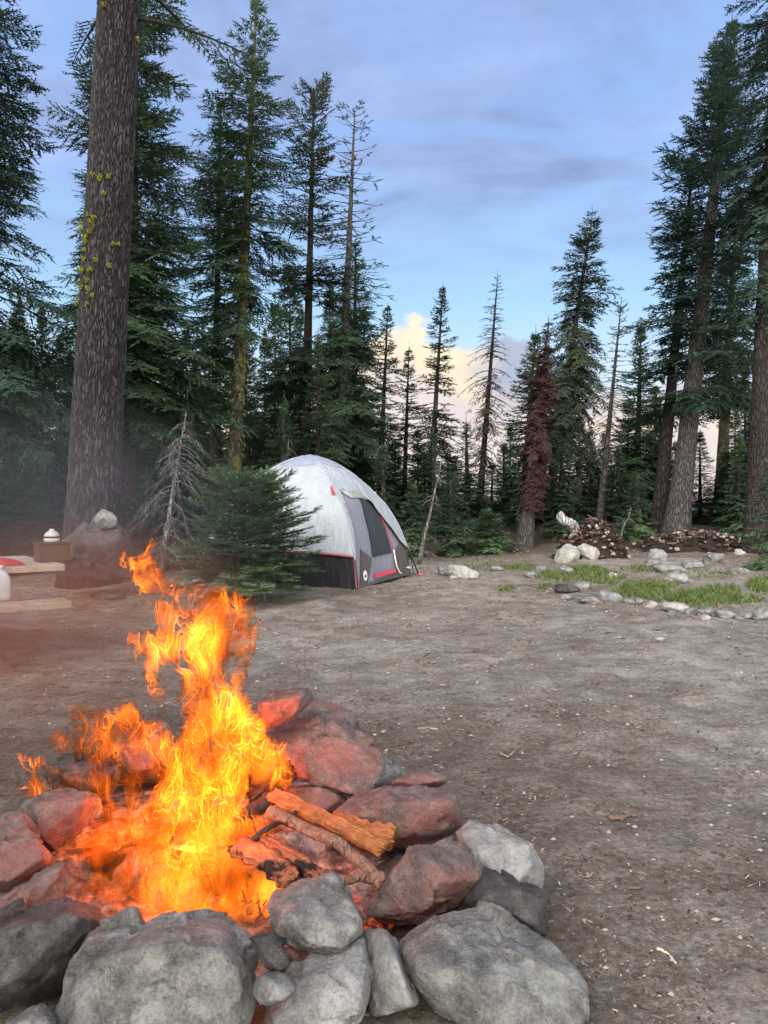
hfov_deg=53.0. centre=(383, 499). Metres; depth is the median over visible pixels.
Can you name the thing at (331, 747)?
fire ring rock
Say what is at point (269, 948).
fire ring rock
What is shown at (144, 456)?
fir tree
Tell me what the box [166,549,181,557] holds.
edge stone
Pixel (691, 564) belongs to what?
edge stone
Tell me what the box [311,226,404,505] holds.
fir tree
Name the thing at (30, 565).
picnic table
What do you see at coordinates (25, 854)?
fire ring rock
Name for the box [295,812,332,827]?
fire ring rock
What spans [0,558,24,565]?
red cloth
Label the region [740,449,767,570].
young fir
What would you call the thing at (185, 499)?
fir tree
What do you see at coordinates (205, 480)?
fir tree
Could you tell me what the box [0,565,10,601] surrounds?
water jug
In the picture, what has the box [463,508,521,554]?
young fir
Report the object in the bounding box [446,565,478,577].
edge stone
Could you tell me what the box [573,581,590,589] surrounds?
edge stone
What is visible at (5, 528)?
young fir
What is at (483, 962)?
fire ring rock
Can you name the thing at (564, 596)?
edge stone
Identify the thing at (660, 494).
fir tree
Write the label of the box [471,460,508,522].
fir tree
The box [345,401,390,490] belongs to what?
fir tree
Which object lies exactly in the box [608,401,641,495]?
fir tree
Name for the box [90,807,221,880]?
firewood log
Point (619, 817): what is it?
fallen stick
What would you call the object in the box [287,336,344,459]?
fir tree
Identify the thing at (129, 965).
fire ring rock
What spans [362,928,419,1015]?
fire ring rock
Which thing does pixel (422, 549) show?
dead snag
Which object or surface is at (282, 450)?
fir tree
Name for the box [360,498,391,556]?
door window
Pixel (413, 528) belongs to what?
young fir
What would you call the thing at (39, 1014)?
fire ring rock
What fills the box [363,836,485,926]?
fire ring rock
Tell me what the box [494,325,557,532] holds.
fir tree
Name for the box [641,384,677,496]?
fir tree
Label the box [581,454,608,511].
fir tree
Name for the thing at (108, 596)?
edge stone
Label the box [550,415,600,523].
fir tree
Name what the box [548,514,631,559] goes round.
debris heap
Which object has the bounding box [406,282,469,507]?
fir tree
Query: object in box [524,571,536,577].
edge stone
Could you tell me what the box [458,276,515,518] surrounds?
fir tree
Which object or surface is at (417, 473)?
fir tree
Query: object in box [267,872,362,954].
fire ring rock
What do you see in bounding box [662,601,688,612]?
edge stone
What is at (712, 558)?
edge stone
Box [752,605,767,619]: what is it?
edge stone
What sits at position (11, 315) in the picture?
fir tree
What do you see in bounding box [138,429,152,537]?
fir tree
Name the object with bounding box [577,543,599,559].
boulder
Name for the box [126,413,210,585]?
dead snag
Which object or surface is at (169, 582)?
edge stone
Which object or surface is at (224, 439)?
fir tree
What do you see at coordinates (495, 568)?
edge stone
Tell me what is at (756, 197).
fir tree
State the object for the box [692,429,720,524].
fir tree
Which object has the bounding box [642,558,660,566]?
edge stone
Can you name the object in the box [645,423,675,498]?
fir tree
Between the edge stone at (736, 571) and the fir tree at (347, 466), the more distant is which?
the fir tree at (347, 466)
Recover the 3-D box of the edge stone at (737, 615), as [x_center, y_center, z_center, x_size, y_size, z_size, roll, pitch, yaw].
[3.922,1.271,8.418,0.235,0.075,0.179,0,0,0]
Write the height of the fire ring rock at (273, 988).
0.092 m
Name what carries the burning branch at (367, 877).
on the burning branch at (347, 851)
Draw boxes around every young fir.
[0,458,57,575]
[0,506,30,575]
[125,470,189,571]
[162,464,328,599]
[173,484,211,569]
[370,438,407,533]
[396,482,432,558]
[428,469,478,557]
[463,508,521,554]
[481,437,518,526]
[536,443,583,540]
[594,445,634,536]
[613,470,658,541]
[692,517,708,524]
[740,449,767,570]
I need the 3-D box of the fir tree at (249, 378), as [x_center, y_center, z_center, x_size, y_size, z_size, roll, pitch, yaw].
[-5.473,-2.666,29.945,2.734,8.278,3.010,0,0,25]
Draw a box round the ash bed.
[37,778,405,1011]
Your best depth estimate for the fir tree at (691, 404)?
19.27 m
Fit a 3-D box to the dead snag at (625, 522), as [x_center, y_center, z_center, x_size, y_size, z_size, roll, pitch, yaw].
[5.910,0.649,18.834,0.443,0.915,0.351,0,0,0]
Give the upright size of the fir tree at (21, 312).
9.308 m
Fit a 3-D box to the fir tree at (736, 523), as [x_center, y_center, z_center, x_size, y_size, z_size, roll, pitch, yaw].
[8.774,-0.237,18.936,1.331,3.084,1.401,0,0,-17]
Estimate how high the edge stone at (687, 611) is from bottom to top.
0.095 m
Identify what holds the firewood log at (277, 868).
on the firewood log at (307, 866)
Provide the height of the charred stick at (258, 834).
0.071 m
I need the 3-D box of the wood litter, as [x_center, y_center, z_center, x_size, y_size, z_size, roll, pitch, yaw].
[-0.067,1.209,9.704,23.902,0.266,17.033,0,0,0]
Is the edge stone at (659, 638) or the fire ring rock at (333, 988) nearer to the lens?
the fire ring rock at (333, 988)
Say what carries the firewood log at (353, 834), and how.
on the firewood log at (386, 831)
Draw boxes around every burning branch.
[265,806,384,889]
[344,870,385,885]
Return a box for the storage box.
[33,541,70,562]
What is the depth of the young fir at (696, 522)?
23.81 m
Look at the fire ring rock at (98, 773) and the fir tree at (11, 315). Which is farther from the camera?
the fir tree at (11, 315)
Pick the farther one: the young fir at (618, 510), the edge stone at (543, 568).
the young fir at (618, 510)
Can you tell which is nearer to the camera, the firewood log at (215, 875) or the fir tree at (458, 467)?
the firewood log at (215, 875)
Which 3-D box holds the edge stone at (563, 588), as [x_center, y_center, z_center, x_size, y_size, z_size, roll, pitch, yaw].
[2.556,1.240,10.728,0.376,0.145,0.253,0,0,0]
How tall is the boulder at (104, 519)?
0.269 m
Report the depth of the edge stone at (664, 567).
12.88 m
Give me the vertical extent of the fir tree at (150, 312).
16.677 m
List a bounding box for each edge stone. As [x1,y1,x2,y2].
[95,593,126,600]
[162,575,205,589]
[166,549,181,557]
[437,565,449,575]
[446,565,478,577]
[490,566,503,570]
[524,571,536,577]
[533,566,546,572]
[554,583,579,592]
[557,565,573,574]
[557,594,570,599]
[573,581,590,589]
[575,595,602,602]
[596,590,622,602]
[621,598,635,604]
[634,598,643,603]
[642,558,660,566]
[646,601,657,607]
[648,549,667,560]
[653,564,685,572]
[654,637,664,640]
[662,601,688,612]
[663,572,689,583]
[680,561,703,568]
[683,608,694,614]
[691,608,713,615]
[700,615,710,619]
[702,552,723,563]
[711,609,734,617]
[716,602,722,608]
[719,567,750,574]
[733,612,752,618]
[734,549,745,554]
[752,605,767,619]
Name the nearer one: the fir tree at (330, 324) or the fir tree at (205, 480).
the fir tree at (205, 480)
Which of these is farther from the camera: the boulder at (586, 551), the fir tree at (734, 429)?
the fir tree at (734, 429)
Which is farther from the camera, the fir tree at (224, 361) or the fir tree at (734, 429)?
the fir tree at (734, 429)
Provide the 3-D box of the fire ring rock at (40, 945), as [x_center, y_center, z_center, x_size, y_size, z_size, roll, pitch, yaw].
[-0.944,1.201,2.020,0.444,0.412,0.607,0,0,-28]
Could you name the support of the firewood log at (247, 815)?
on the ash bed
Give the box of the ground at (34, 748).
[0,510,767,1023]
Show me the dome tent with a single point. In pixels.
(363, 544)
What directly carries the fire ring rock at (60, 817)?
on the ash bed
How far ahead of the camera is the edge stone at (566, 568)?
13.19 m
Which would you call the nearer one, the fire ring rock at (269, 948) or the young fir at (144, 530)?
the fire ring rock at (269, 948)
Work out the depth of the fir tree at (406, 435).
26.92 m
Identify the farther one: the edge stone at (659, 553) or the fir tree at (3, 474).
the fir tree at (3, 474)
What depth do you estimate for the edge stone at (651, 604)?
9.15 m
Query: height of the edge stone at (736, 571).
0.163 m
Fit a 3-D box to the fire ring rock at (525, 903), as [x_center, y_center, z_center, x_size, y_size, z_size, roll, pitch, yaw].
[0.350,1.151,2.180,0.237,0.208,0.283,0,0,23]
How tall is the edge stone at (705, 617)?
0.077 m
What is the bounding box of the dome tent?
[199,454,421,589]
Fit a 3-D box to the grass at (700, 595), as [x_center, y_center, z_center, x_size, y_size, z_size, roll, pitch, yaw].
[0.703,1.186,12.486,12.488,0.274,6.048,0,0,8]
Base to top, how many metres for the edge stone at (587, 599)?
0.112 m
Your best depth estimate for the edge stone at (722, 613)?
8.40 m
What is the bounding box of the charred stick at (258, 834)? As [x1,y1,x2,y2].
[251,810,297,840]
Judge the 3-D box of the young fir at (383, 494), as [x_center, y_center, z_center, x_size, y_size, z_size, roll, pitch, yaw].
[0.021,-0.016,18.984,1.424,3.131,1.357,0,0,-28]
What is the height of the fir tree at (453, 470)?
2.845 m
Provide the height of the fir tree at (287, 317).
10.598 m
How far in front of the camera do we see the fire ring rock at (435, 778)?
2.81 m
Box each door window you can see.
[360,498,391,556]
[372,505,391,550]
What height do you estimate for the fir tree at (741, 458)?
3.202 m
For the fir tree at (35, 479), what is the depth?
20.74 m
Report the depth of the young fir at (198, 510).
14.40 m
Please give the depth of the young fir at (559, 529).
19.86 m
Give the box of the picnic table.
[0,556,71,613]
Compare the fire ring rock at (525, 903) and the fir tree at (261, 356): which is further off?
the fir tree at (261, 356)
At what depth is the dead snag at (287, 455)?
14.77 m
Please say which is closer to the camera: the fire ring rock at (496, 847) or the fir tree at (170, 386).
the fire ring rock at (496, 847)
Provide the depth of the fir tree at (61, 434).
29.71 m
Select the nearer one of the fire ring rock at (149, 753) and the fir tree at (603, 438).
the fire ring rock at (149, 753)
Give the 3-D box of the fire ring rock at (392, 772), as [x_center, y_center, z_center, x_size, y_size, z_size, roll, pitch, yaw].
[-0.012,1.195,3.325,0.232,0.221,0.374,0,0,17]
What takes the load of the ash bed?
on the ground at (34, 748)
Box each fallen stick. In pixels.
[608,812,634,819]
[656,947,676,963]
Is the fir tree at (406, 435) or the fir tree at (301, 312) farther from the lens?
the fir tree at (301, 312)
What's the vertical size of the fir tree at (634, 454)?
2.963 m
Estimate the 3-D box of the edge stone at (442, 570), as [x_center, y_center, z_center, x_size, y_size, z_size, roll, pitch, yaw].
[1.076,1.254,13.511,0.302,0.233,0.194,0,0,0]
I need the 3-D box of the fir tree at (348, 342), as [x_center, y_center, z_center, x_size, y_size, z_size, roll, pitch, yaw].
[-1.419,-4.902,22.059,3.696,12.847,3.588,0,0,0]
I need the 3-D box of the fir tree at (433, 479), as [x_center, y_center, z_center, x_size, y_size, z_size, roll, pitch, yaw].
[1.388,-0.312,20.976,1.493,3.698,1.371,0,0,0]
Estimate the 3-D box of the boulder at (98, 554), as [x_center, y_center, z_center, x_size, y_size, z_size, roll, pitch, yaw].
[-3.902,0.642,10.506,1.187,0.972,1.057,0,0,0]
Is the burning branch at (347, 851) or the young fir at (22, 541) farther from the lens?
the young fir at (22, 541)
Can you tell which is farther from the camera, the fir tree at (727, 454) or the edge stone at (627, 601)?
the fir tree at (727, 454)
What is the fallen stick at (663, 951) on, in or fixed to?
on the ground at (34, 748)
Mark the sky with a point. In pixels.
(497, 126)
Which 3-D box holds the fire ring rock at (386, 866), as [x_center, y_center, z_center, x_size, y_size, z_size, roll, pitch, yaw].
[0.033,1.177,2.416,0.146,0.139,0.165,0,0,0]
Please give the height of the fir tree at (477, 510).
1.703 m
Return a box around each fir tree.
[0,0,76,492]
[0,306,33,531]
[0,350,41,535]
[0,370,65,540]
[8,302,37,475]
[21,296,63,524]
[28,428,67,541]
[32,0,263,555]
[38,392,70,521]
[44,329,66,496]
[49,350,70,498]
[138,334,171,519]
[138,414,193,540]
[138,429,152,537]
[150,398,208,539]
[152,330,194,492]
[166,92,262,534]
[167,319,202,513]
[180,0,310,503]
[182,358,226,531]
[182,380,228,521]
[197,331,232,461]
[218,398,276,492]
[219,335,272,472]
[221,316,255,466]
[245,70,374,455]
[247,299,297,473]
[251,327,271,454]
[251,372,297,471]
[256,395,300,478]
[258,264,320,457]
[271,99,396,471]
[285,300,314,437]
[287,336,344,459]
[288,362,312,457]
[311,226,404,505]
[311,286,339,445]
[321,393,361,472]
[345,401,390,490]
[367,305,409,495]
[371,439,420,528]
[387,347,426,524]
[397,461,456,528]
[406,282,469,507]
[407,429,425,493]
[417,424,456,541]
[437,451,462,521]
[441,421,491,535]
[444,456,464,505]
[453,477,486,524]
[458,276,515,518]
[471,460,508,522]
[474,472,494,508]
[491,468,542,525]
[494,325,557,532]
[495,432,518,494]
[509,315,568,548]
[527,210,623,522]
[535,458,565,523]
[541,470,596,519]
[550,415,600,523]
[575,429,609,505]
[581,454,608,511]
[587,296,635,520]
[589,326,674,516]
[590,472,627,523]
[591,433,614,509]
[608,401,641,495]
[609,440,654,524]
[610,14,762,533]
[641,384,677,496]
[642,145,721,534]
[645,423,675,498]
[669,441,676,487]
[683,189,755,517]
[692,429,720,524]
[692,450,744,526]
[702,0,767,553]
[711,436,747,537]
[713,435,748,519]
[716,409,747,484]
[722,404,750,522]
[729,371,751,484]
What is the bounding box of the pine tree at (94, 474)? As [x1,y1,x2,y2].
[54,0,268,588]
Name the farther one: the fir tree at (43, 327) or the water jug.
the fir tree at (43, 327)
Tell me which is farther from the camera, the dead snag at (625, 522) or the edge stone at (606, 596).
the dead snag at (625, 522)
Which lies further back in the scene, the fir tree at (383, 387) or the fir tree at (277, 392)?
the fir tree at (383, 387)
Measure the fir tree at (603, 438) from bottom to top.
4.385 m
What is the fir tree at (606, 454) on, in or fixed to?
on the ground at (34, 748)
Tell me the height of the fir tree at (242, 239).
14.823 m
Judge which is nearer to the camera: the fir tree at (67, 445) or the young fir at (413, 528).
the young fir at (413, 528)
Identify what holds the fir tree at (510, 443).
on the ground at (34, 748)
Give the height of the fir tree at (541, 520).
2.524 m
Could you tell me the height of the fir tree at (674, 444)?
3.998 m
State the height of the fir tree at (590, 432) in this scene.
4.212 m
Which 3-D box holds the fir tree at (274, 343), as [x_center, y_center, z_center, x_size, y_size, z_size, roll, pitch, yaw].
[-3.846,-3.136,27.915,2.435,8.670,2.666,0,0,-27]
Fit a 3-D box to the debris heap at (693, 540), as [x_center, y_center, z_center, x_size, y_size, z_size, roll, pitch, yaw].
[7.269,0.911,18.174,2.938,0.524,2.355,0,0,0]
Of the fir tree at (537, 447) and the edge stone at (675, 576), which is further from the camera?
the fir tree at (537, 447)
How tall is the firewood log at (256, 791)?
0.117 m
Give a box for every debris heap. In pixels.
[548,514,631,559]
[631,527,740,551]
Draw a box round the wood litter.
[0,547,767,1023]
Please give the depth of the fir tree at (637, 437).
24.78 m
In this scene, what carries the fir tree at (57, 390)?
on the ground at (34, 748)
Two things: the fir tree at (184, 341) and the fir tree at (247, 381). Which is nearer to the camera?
the fir tree at (184, 341)
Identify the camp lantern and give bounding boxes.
[44,529,59,541]
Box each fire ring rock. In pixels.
[0,810,51,891]
[0,861,74,907]
[0,896,106,1011]
[5,1004,56,1023]
[16,787,101,851]
[44,750,120,795]
[54,906,258,1023]
[102,720,179,787]
[179,727,267,789]
[249,930,289,971]
[253,970,295,1005]
[257,687,313,727]
[258,700,384,796]
[259,936,374,1023]
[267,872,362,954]
[280,785,346,812]
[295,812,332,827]
[335,784,462,847]
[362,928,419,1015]
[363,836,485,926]
[373,752,406,788]
[376,855,402,875]
[392,770,448,787]
[399,900,589,1023]
[456,819,543,888]
[464,867,548,936]
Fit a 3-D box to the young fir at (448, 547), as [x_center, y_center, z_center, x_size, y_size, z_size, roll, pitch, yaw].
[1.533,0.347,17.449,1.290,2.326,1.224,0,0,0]
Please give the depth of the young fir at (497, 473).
23.89 m
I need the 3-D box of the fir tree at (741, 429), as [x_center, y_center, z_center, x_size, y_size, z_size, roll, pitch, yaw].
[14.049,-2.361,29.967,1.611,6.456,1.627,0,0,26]
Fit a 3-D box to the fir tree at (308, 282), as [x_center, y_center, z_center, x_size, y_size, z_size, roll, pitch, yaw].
[-2.133,-5.440,22.128,3.956,13.922,3.197,0,0,0]
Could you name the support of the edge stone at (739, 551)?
on the ground at (34, 748)
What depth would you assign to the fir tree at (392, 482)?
23.83 m
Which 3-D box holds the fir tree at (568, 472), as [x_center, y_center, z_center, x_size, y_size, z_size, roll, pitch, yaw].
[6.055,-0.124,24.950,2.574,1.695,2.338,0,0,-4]
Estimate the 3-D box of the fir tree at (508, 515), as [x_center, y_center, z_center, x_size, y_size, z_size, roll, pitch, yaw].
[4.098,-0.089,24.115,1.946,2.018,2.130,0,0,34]
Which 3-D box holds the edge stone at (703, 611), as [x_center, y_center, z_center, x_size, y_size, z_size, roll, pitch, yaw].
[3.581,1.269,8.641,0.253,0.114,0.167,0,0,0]
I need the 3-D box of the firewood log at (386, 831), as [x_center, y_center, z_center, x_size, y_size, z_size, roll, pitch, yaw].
[-0.079,1.052,2.451,0.278,0.059,0.116,0,0,30]
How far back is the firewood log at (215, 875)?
2.38 m
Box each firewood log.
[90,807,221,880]
[169,850,255,904]
[227,835,298,888]
[232,785,283,830]
[244,765,297,802]
[256,833,325,877]
[261,758,290,796]
[266,787,389,857]
[320,810,400,851]
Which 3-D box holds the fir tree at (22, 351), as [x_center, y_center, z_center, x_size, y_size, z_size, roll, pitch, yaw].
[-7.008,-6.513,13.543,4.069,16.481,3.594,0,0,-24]
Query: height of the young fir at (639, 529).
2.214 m
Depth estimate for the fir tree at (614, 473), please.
23.91 m
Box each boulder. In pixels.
[56,515,139,582]
[93,509,116,528]
[554,544,579,562]
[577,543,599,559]
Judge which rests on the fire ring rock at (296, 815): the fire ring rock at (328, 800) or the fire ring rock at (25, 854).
the fire ring rock at (328, 800)
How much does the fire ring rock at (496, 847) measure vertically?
0.253 m
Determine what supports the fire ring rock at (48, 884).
on the ash bed
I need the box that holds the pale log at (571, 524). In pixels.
[556,511,579,532]
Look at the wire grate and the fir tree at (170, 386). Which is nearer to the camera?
the wire grate
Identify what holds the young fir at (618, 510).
on the ground at (34, 748)
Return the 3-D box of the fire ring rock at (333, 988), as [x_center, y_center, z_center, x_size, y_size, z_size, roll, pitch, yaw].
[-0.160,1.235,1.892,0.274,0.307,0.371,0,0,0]
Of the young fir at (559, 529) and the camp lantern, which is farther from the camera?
the young fir at (559, 529)
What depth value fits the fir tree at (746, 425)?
20.05 m
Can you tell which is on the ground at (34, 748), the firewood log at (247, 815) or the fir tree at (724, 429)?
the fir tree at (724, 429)
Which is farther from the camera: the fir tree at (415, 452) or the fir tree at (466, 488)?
the fir tree at (415, 452)
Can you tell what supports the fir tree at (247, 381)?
on the ground at (34, 748)
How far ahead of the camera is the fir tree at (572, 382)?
24.64 m
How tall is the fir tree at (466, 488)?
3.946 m
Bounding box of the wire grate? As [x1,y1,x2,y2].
[240,884,279,913]
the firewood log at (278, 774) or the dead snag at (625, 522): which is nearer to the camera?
the firewood log at (278, 774)
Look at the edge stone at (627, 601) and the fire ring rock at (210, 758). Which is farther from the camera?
the edge stone at (627, 601)
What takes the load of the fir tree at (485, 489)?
on the ground at (34, 748)
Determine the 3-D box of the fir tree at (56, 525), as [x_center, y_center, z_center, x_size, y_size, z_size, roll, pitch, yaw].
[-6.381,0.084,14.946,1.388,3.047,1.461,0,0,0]
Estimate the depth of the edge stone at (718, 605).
9.01 m
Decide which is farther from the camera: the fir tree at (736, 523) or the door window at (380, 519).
the fir tree at (736, 523)
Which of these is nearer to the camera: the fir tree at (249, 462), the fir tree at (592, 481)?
the fir tree at (249, 462)
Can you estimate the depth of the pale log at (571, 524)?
15.30 m
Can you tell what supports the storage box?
on the picnic table
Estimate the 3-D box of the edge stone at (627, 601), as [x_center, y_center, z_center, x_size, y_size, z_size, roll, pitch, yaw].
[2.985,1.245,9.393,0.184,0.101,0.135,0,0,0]
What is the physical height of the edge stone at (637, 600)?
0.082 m
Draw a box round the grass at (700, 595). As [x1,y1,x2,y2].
[166,558,767,608]
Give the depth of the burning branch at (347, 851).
2.33 m
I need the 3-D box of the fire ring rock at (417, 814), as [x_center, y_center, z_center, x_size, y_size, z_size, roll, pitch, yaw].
[0.047,1.118,2.701,0.454,0.252,0.351,0,0,0]
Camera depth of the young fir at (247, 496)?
9.67 m
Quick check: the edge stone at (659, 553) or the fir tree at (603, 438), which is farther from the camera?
the fir tree at (603, 438)
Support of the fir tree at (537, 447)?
on the ground at (34, 748)
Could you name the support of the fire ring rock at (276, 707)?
on the fire ring rock at (331, 747)
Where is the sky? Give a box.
[0,0,767,502]
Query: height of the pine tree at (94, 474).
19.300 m
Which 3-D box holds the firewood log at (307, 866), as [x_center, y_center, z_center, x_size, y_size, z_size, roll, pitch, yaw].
[-0.274,1.082,2.298,0.306,0.078,0.060,0,0,43]
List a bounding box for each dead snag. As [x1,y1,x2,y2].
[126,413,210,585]
[280,438,296,462]
[406,462,446,564]
[619,508,632,537]
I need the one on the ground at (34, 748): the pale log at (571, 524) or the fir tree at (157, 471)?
the fir tree at (157, 471)
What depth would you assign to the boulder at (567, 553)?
14.74 m
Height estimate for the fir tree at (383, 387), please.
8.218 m
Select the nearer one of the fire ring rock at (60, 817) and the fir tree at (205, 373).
the fire ring rock at (60, 817)

